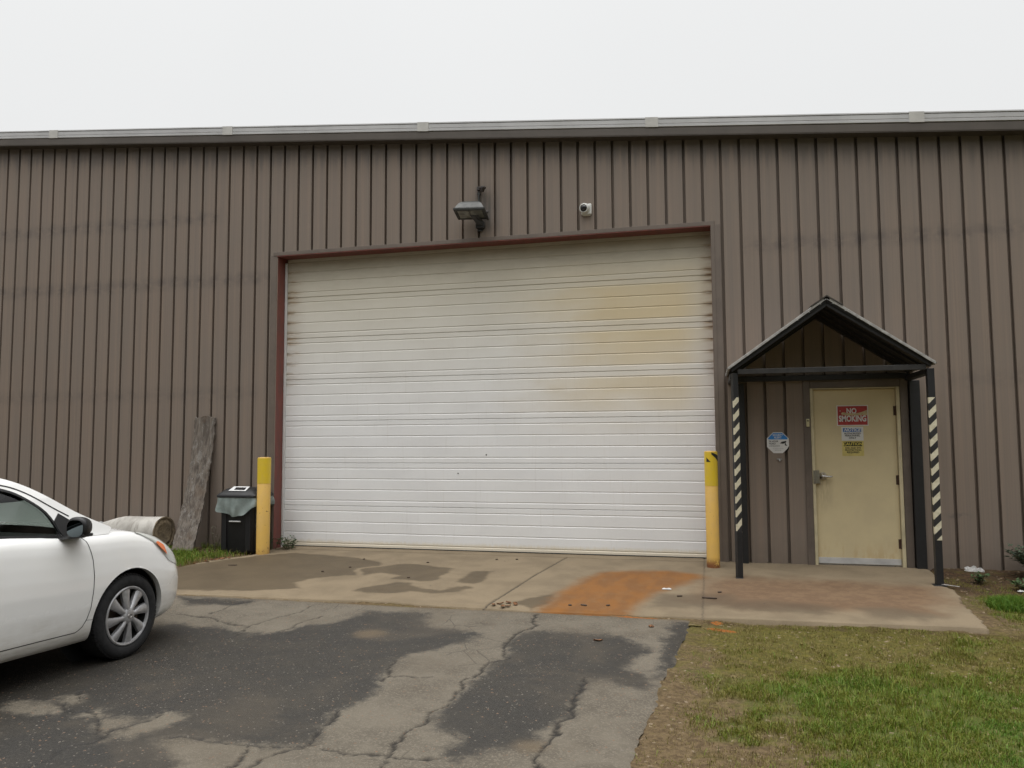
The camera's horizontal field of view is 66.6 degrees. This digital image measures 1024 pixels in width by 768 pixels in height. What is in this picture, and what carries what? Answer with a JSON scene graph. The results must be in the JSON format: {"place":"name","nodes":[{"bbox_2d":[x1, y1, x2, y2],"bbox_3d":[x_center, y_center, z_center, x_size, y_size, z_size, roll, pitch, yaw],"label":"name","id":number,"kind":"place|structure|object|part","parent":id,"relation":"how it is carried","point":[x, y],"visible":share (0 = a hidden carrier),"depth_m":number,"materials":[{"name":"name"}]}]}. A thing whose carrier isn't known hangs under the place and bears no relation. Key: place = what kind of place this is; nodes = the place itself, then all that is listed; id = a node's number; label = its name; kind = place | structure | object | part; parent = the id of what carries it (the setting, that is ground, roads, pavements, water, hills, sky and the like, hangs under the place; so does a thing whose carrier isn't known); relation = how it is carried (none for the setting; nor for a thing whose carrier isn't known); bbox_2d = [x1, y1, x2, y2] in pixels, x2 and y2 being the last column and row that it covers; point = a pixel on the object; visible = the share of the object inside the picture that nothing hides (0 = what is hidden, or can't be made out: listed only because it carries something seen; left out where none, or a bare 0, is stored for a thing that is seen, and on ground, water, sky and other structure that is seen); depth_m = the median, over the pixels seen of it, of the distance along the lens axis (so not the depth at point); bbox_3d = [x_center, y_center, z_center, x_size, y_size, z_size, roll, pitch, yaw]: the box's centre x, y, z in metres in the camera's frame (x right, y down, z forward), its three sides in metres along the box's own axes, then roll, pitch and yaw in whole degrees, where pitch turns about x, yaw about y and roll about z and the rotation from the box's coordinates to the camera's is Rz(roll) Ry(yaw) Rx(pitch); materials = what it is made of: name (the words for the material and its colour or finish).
{"place":"outdoors","nodes":[
{"label":"outdoors","id":0,"kind":"place"},
{"bbox_2d":[169,541,271,567],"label":"grass","id":1,"kind":"structure","parent":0,"point":[199,550],"depth_m":10.62,"materials":[{"name":"green plant"}]},
{"bbox_2d":[102,516,174,546],"bbox_3d":[-5.599,2.139,11.254,1.364,0.470,0.475,-1,-4,14],"label":"pale roll","id":2,"kind":"object","parent":1,"relation":"on","point":[162,529],"visible":0.47,"depth_m":11.05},
{"bbox_2d":[172,416,215,549],"bbox_3d":[-4.561,1.393,11.156,0.366,1.883,0.488,-1,-4,14],"label":"weathered plank","id":3,"kind":"object","parent":1,"relation":"on","point":[188,525],"visible":1,"depth_m":11.22,"materials":[{"name":"grey wood"}]},
{"bbox_2d":[206,526,220,549],"bbox_3d":[-4.204,2.172,10.989,0.132,0.343,0.254,-2,-5,26],"label":"tall weed","id":4,"kind":"object","parent":1,"relation":"on","point":[219,539],"visible":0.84,"depth_m":11.01,"materials":[{"name":"green plant"}]},
{"bbox_2d":[215,486,274,552],"bbox_3d":[-3.740,1.876,10.905,0.703,0.897,0.562,-1,-4,14],"label":"trash bin","id":5,"kind":"object","parent":1,"relation":"on","point":[236,507],"visible":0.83,"depth_m":10.68,"materials":[{"name":"black plastic"}]},
{"bbox_2d":[256,457,270,554],"bbox_3d":[-3.392,1.679,10.639,0.181,1.357,0.181,-3,-5,30],"label":"bollard","id":6,"kind":"object","parent":1,"relation":"on","point":[263,505],"visible":0.84,"depth_m":10.57,"materials":[{"name":"metal"}]},
{"bbox_2d":[0,595,689,767],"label":"asphalt yard","id":7,"kind":"structure","parent":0,"point":[207,682],"depth_m":5.12,"materials":[{"name":"grey asphalt"}]},
{"bbox_2d":[0,479,177,662],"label":"parked car","id":8,"kind":"object","parent":7,"relation":"on","point":[75,586],"visible":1,"depth_m":5.51,"materials":[{"name":"white paint"}]},
{"bbox_3d":[-3.600,0.801,4.508,0.179,0.402,2.166,-2,-4,17],"label":"side window","id":9,"kind":"part","parent":8,"relation":"part of","materials":[{"name":"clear glass"}]},
{"bbox_2d":[186,595,701,625],"bbox_3d":[-1.733,2.195,7.782,7.050,0.048,0.450,-1,-4,14],"label":"gravel gap","id":10,"kind":"object","parent":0,"point":[694,622],"visible":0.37,"depth_m":7.57,"materials":[{"name":"soil"}]},
{"bbox_2d":[0,0,1023,130],"label":"sky","id":11,"kind":"structure","parent":0,"point":[65,64],"materials":[{"name":"white"}]},
{"bbox_2d":[176,546,988,633],"bbox_3d":[0.072,2.249,8.908,9.120,0.212,3.082,-1,-4,14],"label":"concrete apron","id":12,"kind":"object","parent":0,"point":[769,593],"visible":0.91,"depth_m":8.34,"materials":[{"name":"beige concrete"}]},
{"bbox_2d":[270,533,283,548],"bbox_3d":[-3.370,2.209,10.904,0.352,0.248,0.262,-3,-5,36],"label":"corner weed","id":13,"kind":"object","parent":12,"relation":"on","point":[278,540],"visible":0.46,"depth_m":10.93,"materials":[{"name":"green plant"}]},
{"bbox_2d":[273,535,297,548],"bbox_3d":[-3.166,2.229,10.893,0.358,0.207,0.356,2,-5,-27],"label":"corner weed","id":14,"kind":"object","parent":12,"relation":"on","point":[290,543],"visible":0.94,"depth_m":10.90,"materials":[{"name":"green plant"}]},
{"bbox_2d":[704,451,719,567],"bbox_3d":[2.382,1.511,9.276,0.157,1.427,0.157,4,-6,-45],"label":"bollard","id":15,"kind":"object","parent":12,"relation":"on","point":[712,506],"visible":0.92,"depth_m":9.22,"materials":[{"name":"metal"}]},
{"bbox_2d":[630,568,1023,767],"bbox_3d":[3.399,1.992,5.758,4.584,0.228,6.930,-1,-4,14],"label":"lawn grass","id":16,"kind":"structure","parent":0,"point":[863,682],"depth_m":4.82,"materials":[{"name":"green plant"}]},
{"bbox_2d":[965,566,983,571],"bbox_3d":[5.210,2.078,8.759,0.216,0.062,0.103,7,17,26],"label":"paper scrap","id":17,"kind":"object","parent":16,"relation":"on","point":[972,569],"visible":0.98,"depth_m":8.75,"materials":[{"name":"white paper"}]},
{"bbox_2d":[971,571,989,583],"bbox_3d":[4.994,2.064,8.323,0.168,0.127,0.284,-4,-6,44],"label":"weed","id":18,"kind":"object","parent":16,"relation":"on","point":[980,577],"visible":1,"depth_m":8.31,"materials":[{"name":"green plant"}]},
{"bbox_2d":[985,593,1023,613],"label":"grass tuft","id":19,"kind":"object","parent":16,"relation":"on","point":[1011,603],"visible":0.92,"depth_m":7.22,"materials":[{"name":"green plant"}]},
{"bbox_2d":[1003,543,1023,566],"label":"dark bush","id":20,"kind":"object","parent":16,"relation":"on","point":[1020,553],"visible":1,"depth_m":8.45,"materials":[{"name":"green plant"}]},
{"bbox_2d":[1004,577,1023,590],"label":"weed","id":21,"kind":"object","parent":16,"relation":"on","point":[1019,582],"visible":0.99,"depth_m":7.96,"materials":[{"name":"green plant"}]},
{"label":"ground","id":22,"kind":"structure","parent":0,"visible":0},
{"bbox_2d":[0,109,1023,570],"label":"metal warehouse","id":23,"kind":"structure","parent":22,"relation":"on","point":[362,335],"depth_m":10.55,"materials":[{"name":"brown metal"}]},
{"bbox_2d":[453,186,488,231],"bbox_3d":[-0.547,-2.396,10.471,0.424,0.615,0.396,-1,-4,7],"label":"wall floodlight","id":24,"kind":"object","parent":23,"relation":"attached to","point":[475,211],"depth_m":10.41,"materials":[{"name":"grey metal"}]},
{"bbox_2d":[281,231,715,558],"bbox_3d":[-0.381,0.172,10.697,6.114,4.249,0.065,-1,-4,14],"label":"roller door","id":25,"kind":"structure","parent":23,"relation":"in","point":[546,397],"depth_m":10.63,"materials":[{"name":"white metal"}]},
{"bbox_2d":[579,203,591,215],"bbox_3d":[0.963,-2.299,10.239,0.160,0.162,0.110,-1,-4,14],"label":"security camera","id":26,"kind":"object","parent":23,"relation":"attached to","point":[585,209],"visible":1,"depth_m":10.22,"materials":[{"name":"white plastic"}]},
{"bbox_2d":[767,432,788,452],"bbox_3d":[3.241,0.716,9.498,0.255,0.255,0.005,-1,-4,14],"label":"security sign","id":27,"kind":"object","parent":23,"relation":"attached to","point":[777,442],"visible":1,"depth_m":9.50,"materials":[{"name":"grey"}]},
{"bbox_2d":[725,295,947,586],"bbox_3d":[3.594,0.607,8.893,2.187,3.104,1.020,-1,-4,14],"label":"door canopy","id":28,"kind":"object","parent":23,"relation":"attached to","point":[839,318],"visible":1,"depth_m":8.72,"materials":[{"name":"metal"}]},
{"bbox_2d":[813,388,901,565],"bbox_3d":[4.091,1.098,9.272,0.957,2.076,0.119,-1,-4,14],"label":"side door","id":29,"kind":"structure","parent":23,"relation":"in","point":[857,497],"depth_m":9.27,"materials":[{"name":"beige paint"}]},
{"bbox_2d":[836,405,868,425],"bbox_3d":[4.081,0.378,9.340,0.351,0.246,0.004,-1,-4,14],"label":"no smoking sign","id":30,"kind":"object","parent":29,"relation":"attached to","point":[852,415],"visible":1,"depth_m":9.34,"materials":[{"name":"red plastic"}]},
{"bbox_2d":[841,427,863,440],"bbox_3d":[4.074,0.596,9.326,0.243,0.164,0.003,-1,-4,14],"label":"notice sign","id":31,"kind":"object","parent":29,"relation":"attached to","point":[852,433],"visible":1,"depth_m":9.33,"materials":[{"name":"white plastic"}]},
{"bbox_2d":[842,441,863,455],"bbox_3d":[4.076,0.769,9.313,0.241,0.180,0.003,-1,-4,14],"label":"caution sign","id":32,"kind":"object","parent":29,"relation":"attached to","point":[852,448],"visible":1,"depth_m":9.31,"materials":[{"name":"yellow plastic"}]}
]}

